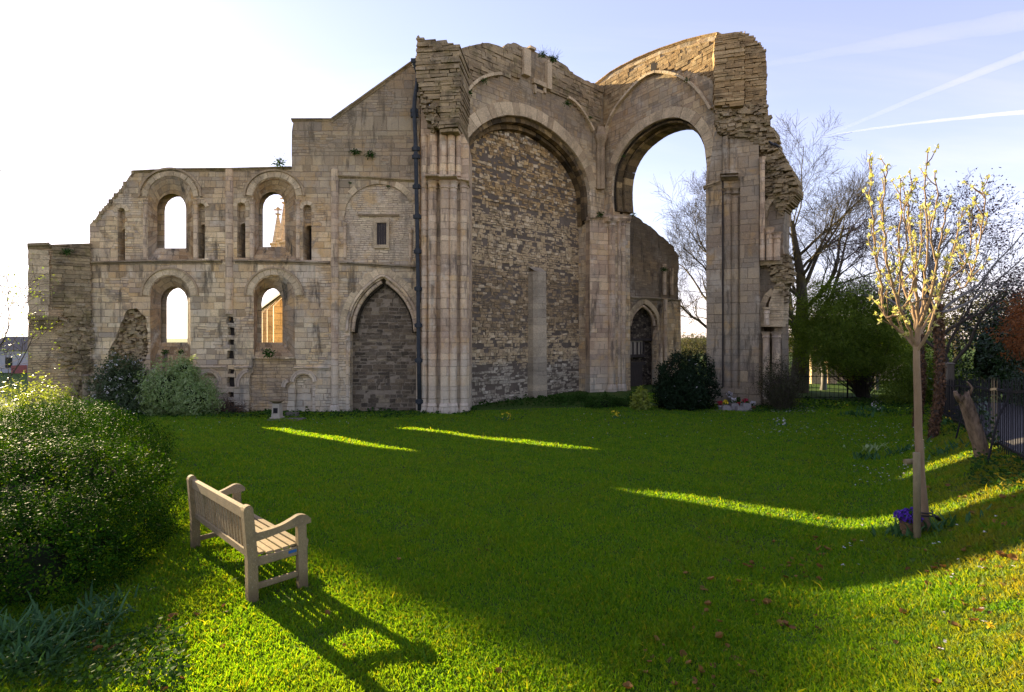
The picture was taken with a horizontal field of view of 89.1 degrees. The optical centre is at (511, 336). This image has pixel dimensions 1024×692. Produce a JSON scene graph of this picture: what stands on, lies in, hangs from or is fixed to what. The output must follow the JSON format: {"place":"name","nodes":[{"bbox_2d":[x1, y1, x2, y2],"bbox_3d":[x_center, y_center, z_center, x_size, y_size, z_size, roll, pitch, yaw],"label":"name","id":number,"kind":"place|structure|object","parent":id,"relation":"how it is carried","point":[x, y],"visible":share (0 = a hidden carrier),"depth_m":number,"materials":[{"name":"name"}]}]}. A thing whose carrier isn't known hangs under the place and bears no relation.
{"place":"outdoors","nodes":[
{"label":"outdoors","id":0,"kind":"place"},
{"bbox_2d":[0,338,1023,691],"bbox_3d":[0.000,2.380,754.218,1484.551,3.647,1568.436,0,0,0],"label":"ground","id":1,"kind":"structure","parent":0,"point":[832,392],"depth_m":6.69,"materials":[{"name":"green plant"}]},
{"bbox_2d":[0,337,27,372],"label":"distant house","id":2,"kind":"structure","parent":1,"relation":"on","point":[22,367],"depth_m":60.00,"materials":[{"name":"stone"}]},
{"bbox_2d":[5,357,11,367],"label":"window","id":3,"kind":"structure","parent":2,"relation":"in","point":[9,360],"depth_m":59.98,"materials":[{"name":"black glass"}]},
{"bbox_2d":[0,604,55,657],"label":"strap leaved plant","id":4,"kind":"object","parent":1,"relation":"on","point":[12,628],"visible":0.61,"depth_m":4.16,"materials":[{"name":"green plant"}]},
{"bbox_2d":[0,257,74,391],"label":"young leafing tree","id":5,"kind":"object","parent":1,"relation":"on","point":[8,319],"visible":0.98,"depth_m":17.26,"materials":[{"name":"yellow plant"}]},
{"bbox_2d":[0,370,92,437],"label":"yellow shrub","id":6,"kind":"object","parent":1,"relation":"on","point":[19,396],"visible":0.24,"depth_m":16.85,"materials":[{"name":"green plant"}]},
{"bbox_2d":[0,615,110,678],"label":"strap leaved plant","id":7,"kind":"object","parent":1,"relation":"on","point":[26,648],"visible":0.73,"depth_m":3.93,"materials":[{"name":"green plant"}]},
{"bbox_2d":[0,589,114,640],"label":"strap leaved plant","id":8,"kind":"object","parent":1,"relation":"on","point":[36,612],"visible":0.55,"depth_m":4.45,"materials":[{"name":"green plant"}]},
{"bbox_2d":[11,593,128,648],"bbox_3d":[-3.731,2.371,4.360,0.679,0.263,0.702,0,0,28],"label":"strap leaved plant","id":9,"kind":"object","parent":1,"relation":"on","point":[65,629],"visible":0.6,"depth_m":4.35,"materials":[{"name":"green plant"}]},
{"bbox_2d":[0,388,180,486],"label":"evergreen shrub","id":10,"kind":"object","parent":1,"relation":"on","point":[151,429],"visible":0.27,"depth_m":12.51,"materials":[{"name":"green plant"}]},
{"bbox_2d":[43,589,139,637],"bbox_3d":[-3.581,2.396,4.457,0.476,0.228,0.695,0,0,16],"label":"strap leaved plant","id":11,"kind":"object","parent":1,"relation":"on","point":[107,614],"visible":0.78,"depth_m":4.49,"materials":[{"name":"green plant"}]},
{"bbox_2d":[0,394,187,618],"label":"evergreen shrub","id":12,"kind":"object","parent":1,"relation":"on","point":[57,531],"visible":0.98,"depth_m":6.09,"materials":[{"name":"green plant"}]},
{"bbox_2d":[92,645,102,650],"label":"fallen leaf","id":13,"kind":"object","parent":1,"relation":"on","point":[97,647],"visible":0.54,"depth_m":4.03,"materials":[{"name":"brown plant"}]},
{"bbox_2d":[76,579,156,617],"bbox_3d":[-3.784,2.439,4.805,0.614,0.186,0.603,0,0,0],"label":"strap leaved plant","id":14,"kind":"object","parent":1,"relation":"on","point":[119,593],"visible":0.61,"depth_m":4.87,"materials":[{"name":"green plant"}]},
{"bbox_2d":[80,347,153,414],"bbox_3d":[-19.892,2.474,26.575,3.384,3.918,2.731,0,0,0],"label":"flowering shrub","id":15,"kind":"object","parent":1,"relation":"on","point":[116,385],"visible":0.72,"depth_m":26.03,"materials":[{"name":"green plant"}]},
{"bbox_2d":[126,353,225,415],"bbox_3d":[-16.762,2.660,26.363,4.878,3.684,2.846,0,0,0],"label":"pale shrub","id":16,"kind":"object","parent":1,"relation":"on","point":[176,390],"visible":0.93,"depth_m":25.85,"materials":[{"name":"green plant"}]},
{"bbox_2d":[218,388,256,413],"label":"bramble","id":17,"kind":"object","parent":1,"relation":"on","point":[231,409],"visible":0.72,"depth_m":27.15,"materials":[{"name":"green plant"}]},
{"bbox_2d":[187,475,310,602],"bbox_3d":[-2.995,2.168,5.808,0.640,1.060,2.110,0,-3,-44],"label":"garden bench","id":18,"kind":"object","parent":1,"relation":"on","point":[234,521],"visible":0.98,"depth_m":5.23,"materials":[{"name":"brown wood"}]},
{"bbox_2d":[262,197,284,341],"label":"abbey church","id":19,"kind":"structure","parent":1,"relation":"on","point":[272,320],"depth_m":40.48,"materials":[{"name":"stone"}]},
{"bbox_2d":[269,399,284,418],"bbox_3d":[-10.947,3.403,24.235,0.680,0.935,0.680,0,0,0],"label":"stone pedestal","id":20,"kind":"object","parent":1,"relation":"on","point":[277,411],"visible":0.98,"depth_m":24.07,"materials":[{"name":"grey stone"}]},
{"bbox_2d":[265,418,305,420],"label":"paving slab","id":21,"kind":"structure","parent":1,"relation":"on","point":[289,418],"depth_m":24.08,"materials":[{"name":"grey stone"}]},
{"bbox_2d":[285,412,299,416],"bbox_3d":[-10.875,3.863,25.741,0.580,0.230,0.320,0,0,0],"label":"stone trough","id":22,"kind":"object","parent":1,"relation":"on","point":[292,413],"visible":0.57,"depth_m":25.58,"materials":[{"name":"grey stone"}]},
{"bbox_2d":[27,31,803,413],"bbox_3d":[-3.335,-6.135,28.681,42.216,24.516,16.112,0,0,-22],"label":"abbey ruin","id":23,"kind":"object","parent":1,"relation":"on","point":[477,251],"visible":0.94,"depth_m":28.30,"materials":[{"name":"stone"}]},
{"bbox_2d":[59,248,74,255],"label":"wall plant","id":24,"kind":"object","parent":23,"relation":"attached to","point":[66,252],"depth_m":26.95,"materials":[{"name":"green plant"}]},
{"bbox_2d":[160,349,169,354],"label":"wall plant","id":25,"kind":"object","parent":23,"relation":"attached to","point":[164,351],"depth_m":27.46,"materials":[{"name":"green plant"}]},
{"bbox_2d":[262,348,275,357],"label":"wall plant","id":26,"kind":"object","parent":23,"relation":"attached to","point":[266,350],"depth_m":27.30,"materials":[{"name":"green plant"}]},
{"bbox_2d":[269,151,291,169],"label":"wall plant","id":27,"kind":"object","parent":23,"relation":"on","point":[278,163],"depth_m":27.66,"materials":[{"name":"green plant"}]},
{"bbox_2d":[349,148,360,155],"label":"wall plant","id":28,"kind":"object","parent":23,"relation":"attached to","point":[355,151],"depth_m":27.81,"materials":[{"name":"green plant"}]},
{"bbox_2d":[365,150,375,159],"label":"wall plant","id":29,"kind":"object","parent":23,"relation":"attached to","point":[371,154],"depth_m":27.78,"materials":[{"name":"green plant"}]},
{"bbox_2d":[538,45,550,57],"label":"wall plant","id":30,"kind":"object","parent":23,"relation":"attached to","point":[542,53],"depth_m":30.67,"materials":[{"name":"green plant"}]},
{"bbox_2d":[546,47,562,62],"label":"wall plant","id":31,"kind":"object","parent":23,"relation":"attached to","point":[553,58],"depth_m":30.94,"materials":[{"name":"green plant"}]},
{"bbox_2d":[495,667,501,672],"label":"fallen leaf","id":32,"kind":"object","parent":1,"relation":"on","point":[499,669],"visible":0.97,"depth_m":3.68,"materials":[{"name":"brown plant"}]},
{"bbox_2d":[488,412,522,420],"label":"flower clump","id":33,"kind":"object","parent":1,"relation":"on","point":[507,417],"visible":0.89,"depth_m":23.36,"materials":[{"name":"green plant"}]},
{"bbox_2d":[0,392,1023,691],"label":"ground cover","id":34,"kind":"object","parent":1,"relation":"on","point":[106,678],"visible":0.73,"depth_m":4.03,"materials":[{"name":"green plant"}]},
{"bbox_2d":[554,392,576,404],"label":"shrub","id":35,"kind":"object","parent":1,"relation":"on","point":[560,398],"visible":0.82,"depth_m":29.34,"materials":[{"name":"green plant"}]},
{"bbox_2d":[140,408,1012,649],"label":"daisies","id":36,"kind":"object","parent":1,"relation":"on","point":[944,640],"visible":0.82,"depth_m":10.01,"materials":[{"name":"white plant"}]},
{"bbox_2d":[566,390,588,401],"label":"shrub","id":37,"kind":"object","parent":1,"relation":"on","point":[582,395],"visible":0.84,"depth_m":30.40,"materials":[{"name":"green plant"}]},
{"bbox_2d":[581,391,631,407],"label":"shrub","id":38,"kind":"object","parent":1,"relation":"on","point":[600,402],"visible":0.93,"depth_m":27.70,"materials":[{"name":"green plant"}]},
{"bbox_2d":[601,411,636,418],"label":"flower clump","id":39,"kind":"object","parent":1,"relation":"on","point":[616,416],"visible":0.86,"depth_m":23.45,"materials":[{"name":"green plant"}]},
{"bbox_2d":[623,681,632,688],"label":"fallen leaf","id":40,"kind":"object","parent":1,"relation":"on","point":[628,684],"visible":1,"depth_m":3.55,"materials":[{"name":"brown plant"}]},
{"bbox_2d":[625,392,635,401],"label":"shrub","id":41,"kind":"object","parent":1,"relation":"on","point":[631,394],"visible":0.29,"depth_m":29.52,"materials":[{"name":"green plant"}]},
{"bbox_2d":[629,385,651,409],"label":"yellow shrub","id":42,"kind":"object","parent":1,"relation":"on","point":[640,396],"visible":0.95,"depth_m":26.17,"materials":[{"name":"green plant"}]},
{"bbox_2d":[680,649,686,658],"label":"fallen leaf","id":43,"kind":"object","parent":1,"relation":"on","point":[683,652],"visible":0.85,"depth_m":3.93,"materials":[{"name":"brown plant"}]},
{"bbox_2d":[650,347,725,410],"bbox_3d":[9.124,2.351,27.278,3.770,3.621,3.257,0,0,-16],"label":"dark shrub","id":44,"kind":"object","parent":1,"relation":"on","point":[685,385],"visible":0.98,"depth_m":26.52,"materials":[{"name":"green plant"}]},
{"bbox_2d":[681,333,705,358],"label":"distant tree","id":45,"kind":"object","parent":1,"relation":"on","point":[693,343],"visible":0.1,"depth_m":83.67,"materials":[{"name":"green plant"}]},
{"bbox_2d":[681,332,706,360],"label":"distant tree","id":46,"kind":"object","parent":1,"relation":"on","point":[696,345],"visible":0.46,"depth_m":79.73,"materials":[{"name":"green plant"}]},
{"bbox_2d":[698,665,704,672],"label":"fallen leaf","id":47,"kind":"object","parent":1,"relation":"on","point":[701,668],"visible":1,"depth_m":3.73,"materials":[{"name":"brown plant"}]},
{"bbox_2d":[715,631,723,637],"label":"fallen leaf","id":48,"kind":"object","parent":1,"relation":"on","point":[718,634],"visible":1,"depth_m":4.15,"materials":[{"name":"brown plant"}]},
{"bbox_2d":[717,401,722,408],"bbox_3d":[10.680,3.519,26.675,0.288,0.528,0.280,0,0,0],"label":"flower pot","id":49,"kind":"object","parent":1,"relation":"on","point":[719,403],"visible":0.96,"depth_m":26.63,"materials":[{"name":"red ceramic"}]},
{"bbox_2d":[726,391,732,402],"bbox_3d":[11.816,3.373,28.292,0.361,0.843,0.328,0,0,-17],"label":"flower pot","id":50,"kind":"object","parent":1,"relation":"on","point":[729,394],"visible":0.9,"depth_m":28.23,"materials":[{"name":"grey stone"}]},
{"bbox_2d":[728,398,738,409],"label":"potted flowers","id":51,"kind":"object","parent":1,"relation":"on","point":[733,404],"visible":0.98,"depth_m":26.58,"materials":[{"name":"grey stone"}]},
{"bbox_2d":[652,166,820,338],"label":"beech tree","id":52,"kind":"object","parent":1,"relation":"on","point":[698,241],"visible":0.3,"depth_m":42.51,"materials":[{"name":"brown plant"}]},
{"bbox_2d":[740,398,751,410],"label":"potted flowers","id":53,"kind":"object","parent":1,"relation":"on","point":[745,404],"visible":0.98,"depth_m":26.23,"materials":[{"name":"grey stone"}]},
{"bbox_2d":[750,401,755,408],"bbox_3d":[12.521,3.545,26.960,0.301,0.464,0.300,0,0,-20],"label":"flower pot","id":54,"kind":"object","parent":1,"relation":"on","point":[753,403],"visible":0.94,"depth_m":26.91,"materials":[{"name":"ceramic"}]},
{"bbox_2d":[750,352,813,409],"bbox_3d":[13.766,2.440,26.612,2.831,3.304,2.779,0,0,39],"label":"twiggy shrub","id":55,"kind":"object","parent":1,"relation":"on","point":[780,391],"visible":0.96,"depth_m":26.31,"materials":[{"name":"brown plant"}]},
{"bbox_2d":[769,418,808,426],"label":"flower clump","id":56,"kind":"object","parent":1,"relation":"on","point":[785,424],"visible":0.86,"depth_m":20.74,"materials":[{"name":"green plant"}]},
{"bbox_2d":[693,108,911,392],"bbox_3d":[19.214,-5.556,35.707,12.927,19.146,13.925,0,0,24],"label":"beech tree","id":57,"kind":"object","parent":1,"relation":"on","point":[800,266],"visible":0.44,"depth_m":33.12,"materials":[{"name":"brown plant"}]},
{"bbox_2d":[790,307,826,389],"bbox_3d":[21.304,0.807,36.993,4.018,6.411,5.716,0,0,0],"label":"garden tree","id":58,"kind":"object","parent":1,"relation":"on","point":[824,384],"visible":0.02,"depth_m":36.85,"materials":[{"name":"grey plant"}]},
{"bbox_2d":[797,371,896,398],"bbox_3d":[20.173,2.972,31.250,8.437,1.841,0.116,0,0,-3],"label":"garden railing","id":59,"kind":"object","parent":1,"relation":"on","point":[811,376],"visible":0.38,"depth_m":31.19,"materials":[{"name":"black metal"}]},
{"bbox_2d":[809,353,902,383],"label":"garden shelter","id":60,"kind":"object","parent":1,"relation":"on","point":[815,381],"visible":0.04,"depth_m":41.70,"materials":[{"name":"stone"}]},
{"bbox_2d":[837,410,885,417],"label":"leafy clump","id":61,"kind":"object","parent":1,"relation":"on","point":[856,412],"visible":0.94,"depth_m":24.03,"materials":[{"name":"green plant"}]},
{"bbox_2d":[788,271,946,397],"bbox_3d":[20.666,-0.055,31.590,10.809,8.181,6.001,0,0,0],"label":"hawthorn tree","id":62,"kind":"object","parent":1,"relation":"on","point":[852,335],"visible":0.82,"depth_m":30.63,"materials":[{"name":"green plant"}]},
{"bbox_2d":[852,450,883,459],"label":"leafy clump","id":63,"kind":"object","parent":1,"relation":"on","point":[859,455],"visible":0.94,"depth_m":13.17,"materials":[{"name":"green plant"}]},
{"bbox_2d":[843,442,893,451],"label":"leafy clump","id":64,"kind":"object","parent":1,"relation":"on","point":[866,447],"visible":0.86,"depth_m":14.44,"materials":[{"name":"green plant"}]},
{"bbox_2d":[856,401,892,412],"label":"flower clump","id":65,"kind":"object","parent":1,"relation":"on","point":[876,409],"visible":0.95,"depth_m":25.75,"materials":[{"name":"green plant"}]},
{"bbox_2d":[878,436,931,458],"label":"leafy clump","id":66,"kind":"object","parent":1,"relation":"on","point":[907,447],"visible":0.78,"depth_m":12.72,"materials":[{"name":"green plant"}]},
{"bbox_2d":[870,520,940,538],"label":"leafy clump","id":67,"kind":"object","parent":1,"relation":"on","point":[892,530],"visible":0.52,"depth_m":6.28,"materials":[{"name":"green plant"}]},
{"bbox_2d":[893,507,923,535],"bbox_3d":[4.601,2.145,6.003,0.333,0.322,0.292,0,0,0],"label":"flower basket","id":68,"kind":"object","parent":1,"relation":"on","point":[904,516],"visible":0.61,"depth_m":5.98,"materials":[{"name":"wicker"}]},
{"bbox_2d":[820,187,1005,427],"bbox_3d":[12.935,-0.682,16.991,4.470,7.843,4.643,0,0,-24],"label":"ivy clad tree","id":69,"kind":"object","parent":1,"relation":"on","point":[923,363],"visible":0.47,"depth_m":17.04,"materials":[{"name":"brown plant"}]},
{"bbox_2d":[903,452,941,539],"bbox_3d":[4.603,1.829,5.858,0.453,1.103,0.194,0,0,-24],"label":"tree stake","id":70,"kind":"object","parent":1,"relation":"on","point":[915,461],"visible":0.88,"depth_m":5.71,"materials":[{"name":"brown wood"}]},
{"bbox_2d":[823,167,1023,365],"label":"plum tree","id":71,"kind":"object","parent":1,"relation":"on","point":[962,319],"visible":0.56,"depth_m":23.24,"materials":[{"name":"brown plant"}]},
{"bbox_2d":[862,143,992,530],"bbox_3d":[4.794,0.016,5.912,1.764,4.487,1.120,0,0,0],"label":"young tree","id":72,"kind":"object","parent":1,"relation":"on","point":[915,340],"visible":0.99,"depth_m":5.87,"materials":[{"name":"beige plant"}]},
{"bbox_2d":[868,333,992,404],"bbox_3d":[23.350,1.867,28.800,5.757,4.835,5.013,0,0,38],"label":"hawthorn tree","id":73,"kind":"object","parent":1,"relation":"on","point":[903,380],"visible":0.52,"depth_m":28.89,"materials":[{"name":"green plant"}]},
{"bbox_2d":[887,290,973,360],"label":"distant tree","id":74,"kind":"object","parent":1,"relation":"on","point":[942,328],"visible":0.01,"depth_m":54.14,"materials":[{"name":"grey plant"}]},
{"bbox_2d":[895,503,991,539],"bbox_3d":[4.807,2.092,5.709,0.864,0.528,0.587,0,0,19],"label":"leafy clump","id":75,"kind":"object","parent":1,"relation":"on","point":[944,522],"visible":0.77,"depth_m":5.73,"materials":[{"name":"green plant"}]},
{"bbox_2d":[864,167,1023,439],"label":"ivy clad tree","id":76,"kind":"object","parent":1,"relation":"on","point":[938,399],"visible":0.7,"depth_m":12.99,"materials":[{"name":"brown plant"}]},
{"bbox_2d":[942,362,954,414],"bbox_3d":[14.045,1.787,16.750,0.290,1.930,0.280,0,0,0],"label":"wooden post","id":77,"kind":"object","parent":1,"relation":"on","point":[949,374],"visible":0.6,"depth_m":16.63,"materials":[{"name":"grey wood"}]},
{"bbox_2d":[926,436,970,460],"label":"leafy clump","id":78,"kind":"object","parent":1,"relation":"on","point":[941,450],"visible":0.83,"depth_m":10.39,"materials":[{"name":"green plant"}]},
{"bbox_2d":[926,413,980,431],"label":"flower clump","id":79,"kind":"object","parent":1,"relation":"on","point":[944,423],"visible":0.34,"depth_m":14.35,"materials":[{"name":"green plant"}]},
{"bbox_2d":[947,620,960,626],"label":"fallen leaf","id":80,"kind":"object","parent":1,"relation":"on","point":[953,623],"visible":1,"depth_m":3.50,"materials":[{"name":"brown plant"}]},
{"bbox_2d":[889,275,1021,373],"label":"distant tree","id":81,"kind":"object","parent":1,"relation":"on","point":[947,319],"visible":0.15,"depth_m":48.72,"materials":[{"name":"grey plant"}]},
{"bbox_2d":[923,273,1023,403],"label":"dark evergreen tree","id":82,"kind":"object","parent":1,"relation":"on","point":[984,368],"visible":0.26,"depth_m":24.32,"materials":[{"name":"green plant"}]},
{"bbox_2d":[953,381,1007,456],"bbox_3d":[7.854,1.453,8.745,0.826,1.402,0.381,0,0,0],"label":"dead stump","id":83,"kind":"object","parent":1,"relation":"on","point":[974,428],"visible":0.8,"depth_m":8.73,"materials":[{"name":"brown wood"}]},
{"bbox_2d":[945,293,1016,365],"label":"distant tree","id":84,"kind":"object","parent":1,"relation":"on","point":[973,320],"visible":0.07,"depth_m":48.45,"materials":[{"name":"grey plant"}]},
{"bbox_2d":[943,377,1023,462],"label":"iron railing","id":85,"kind":"object","parent":1,"relation":"on","point":[956,386],"visible":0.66,"depth_m":8.60,"materials":[{"name":"black metal"}]},
{"bbox_2d":[986,621,994,632],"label":"dandelion","id":86,"kind":"object","parent":1,"relation":"on","point":[990,625],"visible":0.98,"depth_m":3.26,"materials":[{"name":"yellow plant"}]},
{"bbox_2d":[976,295,1023,402],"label":"evergreen tree","id":87,"kind":"object","parent":1,"relation":"on","point":[1004,370],"visible":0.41,"depth_m":21.11,"materials":[{"name":"green plant"}]},
{"bbox_2d":[996,550,1005,556],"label":"fallen leaf","id":88,"kind":"object","parent":1,"relation":"on","point":[998,552],"visible":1,"depth_m":4.35,"materials":[{"name":"brown plant"}]},
{"bbox_2d":[984,289,1023,374],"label":"beech hedge","id":89,"kind":"object","parent":1,"relation":"on","point":[1017,316],"visible":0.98,"depth_m":14.28,"materials":[{"name":"brown plant"}]},
{"bbox_2d":[1001,359,1023,409],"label":"ivy hedge","id":90,"kind":"object","parent":1,"relation":"on","point":[1016,366],"visible":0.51,"depth_m":16.34,"materials":[{"name":"green plant"}]},
{"bbox_2d":[1007,553,1017,558],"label":"fallen leaf","id":91,"kind":"object","parent":1,"relation":"on","point":[1011,555],"visible":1,"depth_m":4.20,"materials":[{"name":"brown plant"}]},
{"bbox_3d":[11.193,3.782,26.185,2.050,0.130,0.750,0,0,0],"label":"paving slab","id":92,"kind":"object","parent":1,"relation":"on","visible":0},
{"bbox_2d":[720,400,730,409],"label":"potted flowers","id":93,"kind":"object","parent":92,"relation":"on","point":[724,406],"visible":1,"depth_m":26.39,"materials":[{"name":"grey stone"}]},
{"bbox_2d":[735,406,742,410],"bbox_3d":[11.521,3.651,26.346,0.340,0.300,0.340,0,0,0],"label":"memorial stone","id":94,"kind":"object","parent":92,"relation":"on","point":[739,408],"visible":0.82,"depth_m":26.22,"materials":[{"name":"grey stone"}]},
{"bbox_2d":[0,0,1023,338],"label":"sky","id":95,"kind":"structure","parent":0,"point":[93,93],"materials":[{"name":"blue"}]},
{"bbox_2d":[956,403,1022,453],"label":"path","id":96,"kind":"structure","parent":0,"point":[995,419],"depth_m":11.22,"materials":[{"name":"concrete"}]}
]}

